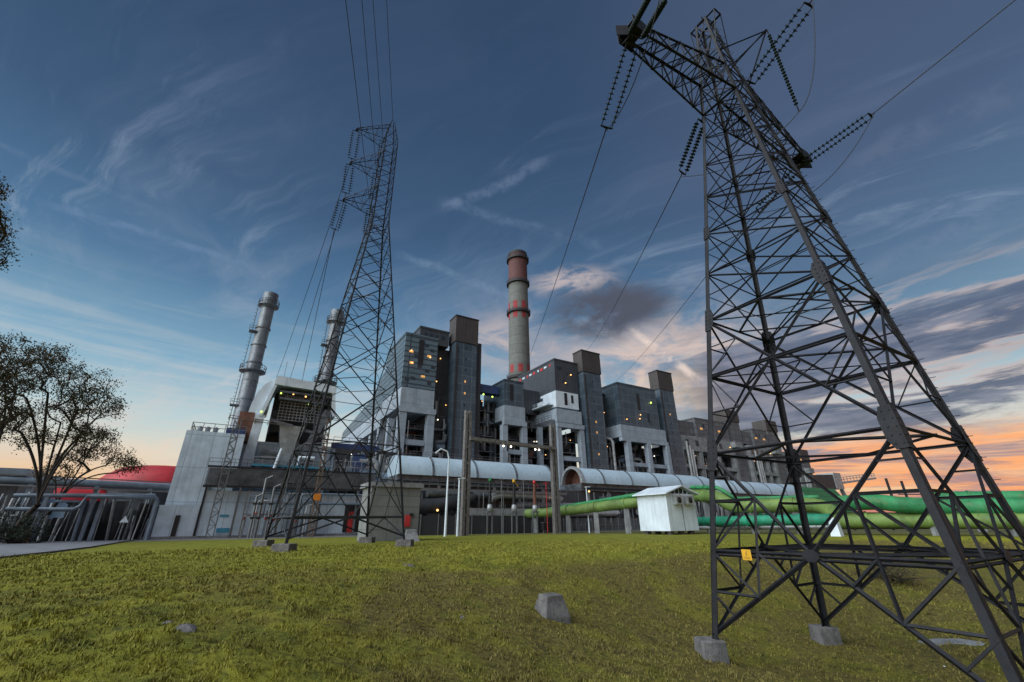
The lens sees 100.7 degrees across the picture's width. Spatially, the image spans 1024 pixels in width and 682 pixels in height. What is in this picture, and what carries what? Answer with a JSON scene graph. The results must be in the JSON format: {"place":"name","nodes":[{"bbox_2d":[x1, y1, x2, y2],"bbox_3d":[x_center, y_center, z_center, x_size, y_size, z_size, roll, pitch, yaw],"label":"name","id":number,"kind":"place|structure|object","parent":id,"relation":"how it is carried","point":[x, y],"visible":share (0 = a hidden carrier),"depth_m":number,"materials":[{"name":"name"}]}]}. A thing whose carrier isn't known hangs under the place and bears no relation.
{"place":"outdoors","nodes":[
{"label":"outdoors","id":0,"kind":"place"},
{"bbox_2d":[0,540,126,555],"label":"road","id":1,"kind":"structure","parent":0,"point":[6,549],"depth_m":41.16,"materials":[{"name":"asphalt"}]},
{"bbox_2d":[0,539,138,558],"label":"kerb","id":2,"kind":"structure","parent":1,"relation":"on","point":[46,552],"depth_m":31.90,"materials":[{"name":"concrete"}]},
{"bbox_2d":[118,516,127,540],"bbox_3d":[-49.542,23.802,53.862,0.900,3.000,0.198,13,-27,-29],"label":"warning sign","id":3,"kind":"object","parent":1,"relation":"on","point":[124,519],"visible":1,"depth_m":54.09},
{"bbox_2d":[53,486,107,517],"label":"red roof hall","id":4,"kind":"structure","parent":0,"point":[90,491],"depth_m":91.59,"materials":[{"name":"metal"}]},
{"bbox_2d":[357,482,423,540],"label":"concrete block house","id":5,"kind":"structure","parent":0,"point":[411,498],"depth_m":47.07,"materials":[{"name":"grey concrete"}]},
{"bbox_2d":[0,529,1023,681],"bbox_3d":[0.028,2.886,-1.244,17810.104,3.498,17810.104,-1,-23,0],"label":"ground","id":6,"kind":"structure","parent":0,"point":[859,537],"depth_m":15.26,"materials":[{"name":"plant"}]},
{"bbox_2d":[0,171,31,272],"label":"tree","id":7,"kind":"object","parent":6,"relation":"on","point":[3,230],"visible":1,"depth_m":18.43,"materials":[{"name":"green plant"}]},
{"bbox_2d":[0,332,50,442],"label":"tree","id":8,"kind":"object","parent":6,"relation":"on","point":[9,418],"visible":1,"depth_m":48.05,"materials":[{"name":"green plant"}]},
{"bbox_2d":[0,507,56,543],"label":"bush","id":9,"kind":"object","parent":6,"relation":"on","point":[22,535],"visible":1,"depth_m":49.63,"materials":[{"name":"green plant"}]},
{"bbox_2d":[0,340,131,532],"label":"tree","id":10,"kind":"object","parent":6,"relation":"on","point":[44,433],"visible":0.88,"depth_m":51.78,"materials":[{"name":"green plant"}]},
{"bbox_2d":[28,425,148,526],"bbox_3d":[-55.733,18.116,54.452,14.923,14.189,6.711,-4,-24,7],"label":"tree","id":11,"kind":"object","parent":6,"relation":"on","point":[83,448],"visible":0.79,"depth_m":55.92,"materials":[{"name":"green plant"}]},
{"bbox_2d":[176,623,196,632],"bbox_3d":[-5.773,5.054,7.455,0.545,0.150,0.352,-1,-23,0],"label":"stone","id":12,"kind":"object","parent":6,"relation":"on","point":[186,628],"visible":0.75,"depth_m":7.40,"materials":[{"name":"stone"}]},
{"bbox_2d":[252,121,413,551],"bbox_3d":[-15.305,-5.544,45.355,10.782,50.448,10.782,16,-28,-33],"label":"lattice pylon","id":13,"kind":"object","parent":6,"relation":"on","point":[283,547],"visible":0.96,"depth_m":40.94,"materials":[{"name":"metal"}]},
{"bbox_2d":[330,200,347,230],"bbox_3d":[-19.330,-14.015,47.262,1.292,2.958,2.172,15,-28,-32],"label":"insulator set","id":14,"kind":"object","parent":13,"relation":"hanging from","point":[337,213],"visible":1,"depth_m":47.16,"materials":[{"name":"black glass"}]},
{"bbox_2d":[302,232,333,379],"bbox_3d":[-31.433,-1.290,66.753,0.066,4.889,49.809,11,-26,-25],"label":"power line","id":15,"kind":"object","parent":14,"relation":"attached to","point":[319,298],"visible":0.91,"depth_m":56.27,"materials":[{"name":"metal"}]},
{"bbox_2d":[340,164,353,194],"bbox_3d":[-19.220,-18.974,49.639,1.306,2.765,2.399,9,-25,-21],"label":"insulator set","id":16,"kind":"object","parent":13,"relation":"hanging from","point":[349,180],"visible":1,"depth_m":49.53,"materials":[{"name":"black glass"}]},
{"bbox_2d":[290,195,345,377],"bbox_3d":[-32.336,-3.871,67.418,0.065,10.777,49.500,13,-27,-28],"label":"power line","id":17,"kind":"object","parent":16,"relation":"attached to","point":[318,286],"visible":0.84,"depth_m":60.33,"materials":[{"name":"metal"}]},
{"bbox_2d":[348,129,360,159],"bbox_3d":[-19.330,-23.973,51.852,1.306,2.630,2.548,10,-25,-22],"label":"insulator set","id":18,"kind":"object","parent":13,"relation":"hanging from","point":[356,144],"visible":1,"depth_m":51.69,"materials":[{"name":"black glass"}]},
{"bbox_2d":[277,160,351,374],"bbox_3d":[-33.489,-6.466,67.888,0.064,16.686,49.399,14,-27,-31],"label":"power line","id":19,"kind":"object","parent":18,"relation":"attached to","point":[315,267],"visible":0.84,"depth_m":61.92,"materials":[{"name":"metal"}]},
{"bbox_2d":[362,208,373,235],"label":"insulator set","id":20,"kind":"object","parent":13,"relation":"attached to","point":[367,220],"visible":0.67,"depth_m":50.33,"materials":[{"name":"black glass"}]},
{"bbox_2d":[345,0,369,201],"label":"power line","id":21,"kind":"object","parent":20,"relation":"attached to","point":[357,97],"visible":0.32,"depth_m":37.35,"materials":[{"name":"metal"}]},
{"bbox_2d":[369,173,379,198],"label":"insulator set","id":22,"kind":"object","parent":13,"relation":"attached to","point":[371,186],"visible":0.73,"depth_m":52.47,"materials":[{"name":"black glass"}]},
{"bbox_2d":[362,4,376,171],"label":"power line","id":23,"kind":"object","parent":22,"relation":"attached to","point":[368,81],"visible":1,"depth_m":41.82,"materials":[{"name":"metal"}]},
{"bbox_2d":[376,141,386,164],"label":"insulator set","id":24,"kind":"object","parent":13,"relation":"attached to","point":[379,154],"visible":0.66,"depth_m":54.51,"materials":[{"name":"black glass"}]},
{"bbox_2d":[373,4,382,133],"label":"power line","id":25,"kind":"object","parent":24,"relation":"attached to","point":[377,65],"visible":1,"depth_m":45.86,"materials":[{"name":"metal"}]},
{"bbox_2d":[386,0,392,115],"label":"power line","id":26,"kind":"object","parent":13,"relation":"attached to","point":[389,57],"visible":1,"depth_m":47.99,"materials":[{"name":"metal"}]},
{"bbox_2d":[128,530,624,541],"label":"yard","id":27,"kind":"structure","parent":6,"relation":"on","point":[255,538],"depth_m":61.06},
{"bbox_2d":[0,468,59,513],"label":"building","id":28,"kind":"structure","parent":27,"relation":"on","point":[9,491],"depth_m":57.02,"materials":[{"name":"grey paint"}]},
{"bbox_2d":[19,498,41,515],"bbox_3d":[-70.167,25.162,59.962,7.453,5.700,7.453,13,-27,-29],"label":"storage tank","id":29,"kind":"object","parent":27,"relation":"on","point":[32,502],"visible":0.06,"depth_m":59.39,"materials":[{"name":"grey metal"}]},
{"bbox_2d":[41,498,67,523],"bbox_3d":[-67.921,25.684,61.224,4.670,5.700,4.670,13,-27,-29],"label":"storage tank","id":30,"kind":"object","parent":27,"relation":"on","point":[55,514],"visible":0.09,"depth_m":61.37,"materials":[{"name":"metal"}]},
{"bbox_2d":[0,492,159,542],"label":"pipe rack","id":31,"kind":"object","parent":27,"relation":"on","point":[104,523],"visible":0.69,"depth_m":57.03,"materials":[{"name":"metal"}]},
{"bbox_2d":[0,473,170,516],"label":"pipe bridge","id":32,"kind":"structure","parent":27,"relation":"on","point":[29,483],"depth_m":60.56,"materials":[{"name":"grey paint"}]},
{"bbox_2d":[98,465,175,514],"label":"red roof hall","id":33,"kind":"structure","parent":27,"relation":"on","point":[163,473],"depth_m":97.66,"materials":[{"name":"metal"}]},
{"bbox_2d":[165,422,246,504],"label":"white hall","id":34,"kind":"structure","parent":27,"relation":"on","point":[200,447],"depth_m":67.57,"materials":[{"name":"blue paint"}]},
{"bbox_2d":[226,291,279,427],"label":"flue stack","id":35,"kind":"object","parent":34,"relation":"on","point":[252,371],"visible":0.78,"depth_m":93.58,"materials":[{"name":"silver metal"}]},
{"bbox_2d":[204,418,241,538],"bbox_3d":[-43.850,20.571,64.669,1.030,17.465,1.030,13,-27,-29],"label":"lattice mast","id":36,"kind":"object","parent":27,"relation":"on","point":[230,462],"visible":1,"depth_m":64.40,"materials":[{"name":"metal"}]},
{"bbox_2d":[140,487,361,539],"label":"screen wall","id":37,"kind":"structure","parent":27,"relation":"on","point":[181,521],"depth_m":66.19,"materials":[{"name":"grey paint"}]},
{"bbox_2d":[346,512,353,531],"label":"red door","id":38,"kind":"structure","parent":37,"relation":"in","point":[349,524],"depth_m":74.13,"materials":[{"name":"paint"}]},
{"bbox_2d":[247,493,262,537],"bbox_3d":[-38.645,26.165,63.822,1.173,6.346,0.400,13,-27,-29],"label":"pipe riser","id":39,"kind":"object","parent":27,"relation":"on","point":[255,503],"visible":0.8,"depth_m":63.56,"materials":[{"name":"grey metal"}]},
{"bbox_2d":[253,475,272,537],"bbox_3d":[-37.993,25.126,64.708,1.173,8.945,0.400,13,-27,-29],"label":"pipe riser","id":40,"kind":"object","parent":27,"relation":"on","point":[261,503],"visible":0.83,"depth_m":64.38,"materials":[{"name":"grey metal"}]},
{"bbox_2d":[263,484,280,537],"bbox_3d":[-36.832,25.945,65.120,1.173,7.746,0.400,13,-27,-29],"label":"pipe riser","id":41,"kind":"object","parent":27,"relation":"on","point":[271,503],"visible":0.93,"depth_m":64.87,"materials":[{"name":"grey metal"}]},
{"bbox_2d":[238,491,313,537],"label":"pipe rack","id":42,"kind":"object","parent":27,"relation":"on","point":[293,531],"visible":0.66,"depth_m":66.65,"materials":[{"name":"metal"}]},
{"bbox_2d":[228,362,336,492],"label":"intake housing","id":43,"kind":"object","parent":27,"relation":"on","point":[291,396],"visible":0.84,"depth_m":79.20,"materials":[{"name":"white"}]},
{"bbox_2d":[202,457,375,537],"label":"service gallery","id":44,"kind":"object","parent":27,"relation":"on","point":[244,477],"visible":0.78,"depth_m":70.38,"materials":[{"name":"black paint"}]},
{"bbox_2d":[250,448,368,491],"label":"roof platform","id":45,"kind":"structure","parent":27,"relation":"on","point":[282,466],"depth_m":73.71,"materials":[{"name":"metal"}]},
{"bbox_2d":[307,418,331,536],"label":"lattice mast","id":46,"kind":"object","parent":27,"relation":"on","point":[316,497],"visible":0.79,"depth_m":67.19,"materials":[{"name":"grey metal"}]},
{"bbox_2d":[324,436,401,493],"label":"turbine annex","id":47,"kind":"object","parent":27,"relation":"on","point":[358,449],"visible":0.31,"depth_m":81.93,"materials":[{"name":"blue paint"}]},
{"bbox_2d":[342,314,498,460],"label":"boiler house","id":48,"kind":"structure","parent":27,"relation":"on","point":[441,389],"depth_m":106.92,"materials":[{"name":"grey"}]},
{"bbox_2d":[314,309,343,445],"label":"flue stack","id":49,"kind":"object","parent":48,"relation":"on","point":[331,321],"visible":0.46,"depth_m":103.16,"materials":[{"name":"silver metal"}]},
{"bbox_2d":[387,451,550,506],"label":"turbine duct","id":50,"kind":"object","parent":27,"relation":"on","point":[432,470],"visible":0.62,"depth_m":84.11,"materials":[{"name":"white metal"}]},
{"bbox_2d":[507,249,529,380],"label":"chimney","id":51,"kind":"object","parent":27,"relation":"on","point":[518,311],"visible":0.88,"depth_m":311.32,"materials":[{"name":"concrete"}]},
{"bbox_2d":[484,349,608,488],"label":"boiler house","id":52,"kind":"structure","parent":27,"relation":"on","point":[532,405],"depth_m":122.88,"materials":[{"name":"grey stone"}]},
{"bbox_2d":[402,480,723,531],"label":"pipe gallery","id":53,"kind":"object","parent":27,"relation":"on","point":[432,499],"visible":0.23,"depth_m":86.41,"materials":[{"name":"grey"}]},
{"bbox_2d":[570,370,686,474],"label":"boiler house","id":54,"kind":"structure","parent":27,"relation":"on","point":[637,418],"depth_m":135.99,"materials":[{"name":"grey stone"}]},
{"bbox_2d":[561,464,708,521],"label":"turbine duct","id":55,"kind":"object","parent":27,"relation":"on","point":[573,478],"visible":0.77,"depth_m":103.48,"materials":[{"name":"grey metal"}]},
{"bbox_2d":[652,410,751,515],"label":"boiler house","id":56,"kind":"structure","parent":27,"relation":"on","point":[694,433],"depth_m":153.49,"materials":[{"name":"grey concrete"}]},
{"bbox_2d":[715,477,803,515],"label":"turbine duct","id":57,"kind":"object","parent":27,"relation":"on","point":[763,489],"visible":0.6,"depth_m":134.37,"materials":[{"name":"white metal"}]},
{"bbox_2d":[740,420,789,483],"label":"boiler house","id":58,"kind":"structure","parent":27,"relation":"on","point":[760,432],"depth_m":168.46,"materials":[{"name":"grey concrete"}]},
{"bbox_2d":[782,449,816,487],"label":"boiler house","id":59,"kind":"structure","parent":27,"relation":"on","point":[807,469],"depth_m":179.73,"materials":[{"name":"grey concrete"}]},
{"bbox_2d":[759,487,851,514],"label":"pipe","id":60,"kind":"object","parent":27,"relation":"on","point":[823,494],"depth_m":162.45,"materials":[{"name":"metal"}]},
{"bbox_2d":[789,473,875,494],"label":"conveyor gallery","id":61,"kind":"object","parent":27,"relation":"on","point":[831,481],"visible":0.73,"depth_m":219.57,"materials":[{"name":"metal"}]},
{"bbox_2d":[405,529,419,541],"bbox_3d":[-10.698,20.743,44.826,1.797,1.518,1.797,6,-24,-16],"label":"concrete stub","id":62,"kind":"object","parent":6,"relation":"on","point":[411,534],"visible":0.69,"depth_m":44.37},
{"bbox_2d":[435,448,449,536],"bbox_3d":[-10.506,22.098,62.547,2.472,12.303,0.395,13,-27,-29],"label":"pipe post","id":63,"kind":"object","parent":6,"relation":"on","point":[445,522],"visible":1,"depth_m":62.48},
{"bbox_2d":[456,478,464,535],"bbox_3d":[-7.673,24.647,63.310,1.114,8.174,0.395,13,-27,-29],"label":"pipe post","id":64,"kind":"object","parent":6,"relation":"on","point":[457,524],"visible":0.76,"depth_m":62.90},
{"bbox_2d":[418,508,552,534],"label":"slatted fence","id":65,"kind":"object","parent":6,"relation":"on","point":[430,525],"visible":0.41,"depth_m":74.87,"materials":[{"name":"grey metal"}]},
{"bbox_2d":[485,478,493,534],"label":"cable sealing end","id":66,"kind":"object","parent":6,"relation":"on","point":[489,508],"visible":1,"depth_m":69.54,"materials":[{"name":"black paint"}]},
{"bbox_2d":[499,478,503,533],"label":"mast","id":67,"kind":"object","parent":6,"relation":"on","point":[501,479],"visible":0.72,"depth_m":72.22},
{"bbox_2d":[503,490,505,533],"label":"mast","id":68,"kind":"object","parent":6,"relation":"on","point":[503,511],"visible":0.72,"depth_m":71.93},
{"bbox_2d":[459,410,560,535],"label":"concrete gantry","id":69,"kind":"object","parent":6,"relation":"on","point":[468,439],"visible":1,"depth_m":71.22,"materials":[{"name":"grey concrete"}]},
{"bbox_2d":[510,479,518,533],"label":"cable sealing end","id":70,"kind":"object","parent":6,"relation":"on","point":[514,508],"visible":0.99,"depth_m":71.82,"materials":[{"name":"black paint"}]},
{"bbox_2d":[531,480,538,533],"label":"cable sealing end","id":71,"kind":"object","parent":6,"relation":"on","point":[534,509],"visible":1,"depth_m":73.97,"materials":[{"name":"grey metal"}]},
{"bbox_2d":[541,522,549,532],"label":"electrical cabinet","id":72,"kind":"object","parent":6,"relation":"on","point":[543,526],"visible":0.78,"depth_m":76.99,"materials":[{"name":"metal"}]},
{"bbox_2d":[535,592,570,623],"bbox_3d":[1.327,9.166,14.406,0.953,0.985,0.953,10,-26,-24],"label":"concrete stub","id":73,"kind":"object","parent":6,"relation":"on","point":[551,606],"visible":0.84,"depth_m":14.16,"materials":[{"name":"concrete"}]},
{"bbox_2d":[483,497,664,533],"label":"green pipe","id":74,"kind":"object","parent":6,"relation":"on","point":[624,504],"visible":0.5,"depth_m":72.35,"materials":[{"name":"green paint"},{"name":"grey weathered concrete"}]},
{"bbox_2d":[549,493,636,507],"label":"green pipe","id":75,"kind":"object","parent":74,"relation":"on","point":[614,498],"visible":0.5,"depth_m":72.19,"materials":[{"name":"metal"}]},
{"bbox_2d":[585,486,589,532],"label":"pipe post","id":76,"kind":"object","parent":6,"relation":"on","point":[588,513],"visible":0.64,"depth_m":74.51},
{"bbox_2d":[563,518,640,531],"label":"wire fence","id":77,"kind":"object","parent":6,"relation":"on","point":[591,524],"visible":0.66,"depth_m":86.90,"materials":[{"name":"metal"}]},
{"bbox_2d":[632,485,699,534],"bbox_3d":[23.000,25.096,62.465,7.328,6.929,6.492,13,-27,-29],"label":"site cabin","id":78,"kind":"object","parent":6,"relation":"on","point":[669,510],"visible":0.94,"depth_m":60.76,"materials":[{"name":"metal"}]},
{"bbox_2d":[693,489,839,533],"bbox_3d":[34.941,24.032,60.528,4.650,6.735,21.774,16,-28,-34],"label":"green pipe","id":79,"kind":"object","parent":6,"relation":"on","point":[770,505],"visible":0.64,"depth_m":59.53,"materials":[{"name":"green paint"},{"name":"metal"}]},
{"bbox_2d":[690,485,819,498],"bbox_3d":[35.194,22.830,64.250,3.156,3.114,18.535,17,-29,-36],"label":"green pipe","id":80,"kind":"object","parent":79,"relation":"on","point":[725,492],"visible":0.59,"depth_m":63.13,"materials":[{"name":"metal"}]},
{"bbox_2d":[697,513,829,526],"bbox_3d":[33.319,25.686,60.590,3.377,1.639,22.335,11,-26,-25],"label":"green pipe","id":81,"kind":"object","parent":79,"relation":"attached to","point":[813,519],"visible":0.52,"depth_m":57.52,"materials":[{"name":"metal"}]},
{"bbox_2d":[699,525,972,530],"bbox_3d":[41.912,23.751,54.136,36.370,0.949,1.676,-21,-31,39],"label":"grey pipe","id":82,"kind":"object","parent":79,"relation":"attached to","point":[792,527],"visible":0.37,"depth_m":58.57,"materials":[{"name":"metal"}]},
{"bbox_2d":[615,8,1023,681],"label":"lattice pylon","id":83,"kind":"object","parent":6,"relation":"on","point":[893,428],"visible":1,"depth_m":15.80,"materials":[{"name":"metal"}]},
{"bbox_2d":[600,39,638,132],"bbox_3d":[5.032,-11.926,19.959,0.852,2.337,3.153,7,-24,-16],"label":"insulator set","id":84,"kind":"object","parent":83,"relation":"hanging from","point":[617,72],"visible":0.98,"depth_m":19.82,"materials":[{"name":"black glass"}]},
{"bbox_2d":[526,132,604,363],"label":"power line","id":85,"kind":"object","parent":84,"relation":"attached to","point":[575,223],"visible":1,"depth_m":28.99,"materials":[{"name":"metal"}]},
{"bbox_2d":[605,0,659,131],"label":"jumper cable","id":86,"kind":"object","parent":84,"relation":"hanging from","point":[639,66],"visible":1,"depth_m":17.16,"materials":[{"name":"metal"}]},
{"bbox_2d":[628,0,666,39],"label":"insulator set","id":87,"kind":"object","parent":83,"relation":"attached to","point":[640,13],"visible":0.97,"depth_m":17.31,"materials":[{"name":"black glass"}]},
{"bbox_2d":[679,117,702,176],"bbox_3d":[9.652,-10.418,22.780,0.753,2.859,1.785,19,-30,-37],"label":"insulator set","id":88,"kind":"object","parent":83,"relation":"hanging from","point":[691,136],"visible":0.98,"depth_m":22.75,"materials":[{"name":"black glass"}]},
{"bbox_2d":[586,177,680,350],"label":"power line","id":89,"kind":"object","parent":88,"relation":"attached to","point":[645,246],"visible":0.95,"depth_m":31.40,"materials":[{"name":"metal"}]},
{"bbox_2d":[681,112,798,176],"bbox_3d":[11.041,-9.179,20.812,0.035,1.081,5.562,21,-31,-40],"label":"jumper cable","id":90,"kind":"object","parent":88,"relation":"hanging from","point":[746,157],"visible":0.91,"depth_m":20.38,"materials":[{"name":"metal"}]},
{"bbox_2d":[755,164,800,212],"bbox_3d":[16.461,-9.401,26.281,3.019,2.180,0.747,-18,-29,34],"label":"insulator set","id":91,"kind":"object","parent":83,"relation":"attached to","point":[775,189],"visible":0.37,"depth_m":26.23,"materials":[{"name":"black glass"}]},
{"bbox_2d":[618,213,754,378],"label":"power line","id":92,"kind":"object","parent":91,"relation":"attached to","point":[698,285],"visible":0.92,"depth_m":40.82,"materials":[{"name":"metal"}]},
{"bbox_2d":[746,0,812,84],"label":"insulator set","id":93,"kind":"object","parent":83,"relation":"attached to","point":[790,35],"visible":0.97,"depth_m":21.15,"materials":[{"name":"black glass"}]},
{"bbox_2d":[799,0,814,111],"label":"jumper cable","id":94,"kind":"object","parent":93,"relation":"hanging from","point":[814,56],"visible":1,"depth_m":19.17,"materials":[{"name":"metal"}]},
{"bbox_2d":[766,29,798,111],"bbox_3d":[12.954,-13.084,20.346,0.169,5.900,0.169,-1,-23,0],"label":"insulator set","id":95,"kind":"object","parent":83,"relation":"hanging from","point":[782,68],"visible":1,"depth_m":20.27,"materials":[{"name":"black glass"}]},
{"bbox_2d":[802,113,873,163],"bbox_3d":[18.669,-11.590,24.460,0.758,0.561,3.912,14,-27,-30],"label":"insulator set","id":96,"kind":"object","parent":83,"relation":"attached to","point":[848,127],"visible":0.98,"depth_m":24.34,"materials":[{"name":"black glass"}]},
{"bbox_2d":[759,112,874,212],"bbox_3d":[17.515,-9.971,24.756,0.040,3.150,6.768,19,-30,-37],"label":"jumper cable","id":97,"kind":"object","parent":96,"relation":"hanging from","point":[836,170],"visible":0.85,"depth_m":23.66,"materials":[{"name":"metal"}]},
{"bbox_2d":[875,0,1014,111],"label":"power line","id":98,"kind":"object","parent":96,"relation":"attached to","point":[946,55],"visible":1,"depth_m":20.91,"materials":[{"name":"metal"}]},
{"bbox_2d":[829,518,843,536],"bbox_3d":[36.026,20.934,47.189,1.000,2.350,1.000,15,-28,-31],"label":"white pedestal","id":99,"kind":"object","parent":6,"relation":"on","point":[837,530],"visible":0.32,"depth_m":46.82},
{"bbox_2d":[845,551,945,585],"bbox_3d":[25.422,15.288,28.668,4.433,2.722,5.080,-1,-23,0],"label":"bush","id":100,"kind":"object","parent":6,"relation":"on","point":[894,575],"visible":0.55,"depth_m":27.96,"materials":[{"name":"green plant"}]},
{"bbox_2d":[898,481,919,496],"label":"mast","id":101,"kind":"object","parent":6,"relation":"on","point":[903,487],"visible":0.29,"depth_m":116.98,"materials":[{"name":"metal"}]},
{"bbox_2d":[837,495,1023,535],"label":"green pipe","id":102,"kind":"object","parent":6,"relation":"on","point":[914,505],"visible":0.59,"depth_m":46.87,"materials":[{"name":"metal"}]},
{"bbox_2d":[833,512,1023,528],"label":"green pipe","id":103,"kind":"object","parent":102,"relation":"attached to","point":[880,520],"visible":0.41,"depth_m":47.12,"materials":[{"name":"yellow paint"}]},
{"bbox_2d":[847,511,899,513],"bbox_3d":[47.722,19.249,47.139,18.204,0.933,0.844,-17,-28,33],"label":"green pipe","id":104,"kind":"object","parent":103,"relation":"attached to","point":[870,512],"visible":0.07,"depth_m":50.42,"materials":[{"name":"metal"}]},
{"bbox_2d":[918,638,984,645],"bbox_3d":[18.624,12.672,17.879,3.053,0.143,1.423,-1,-23,0],"label":"stone","id":105,"kind":"object","parent":6,"relation":"on","point":[937,641],"visible":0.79,"depth_m":17.71,"materials":[{"name":"stone"}]},
{"bbox_2d":[934,490,1023,531],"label":"green pipe","id":106,"kind":"object","parent":6,"relation":"on","point":[1013,494],"visible":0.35,"depth_m":58.80,"materials":[{"name":"metal"}]},
{"bbox_2d":[0,0,1023,511],"label":"sky","id":107,"kind":"structure","parent":0,"point":[170,166],"materials":[{"name":"blue"}]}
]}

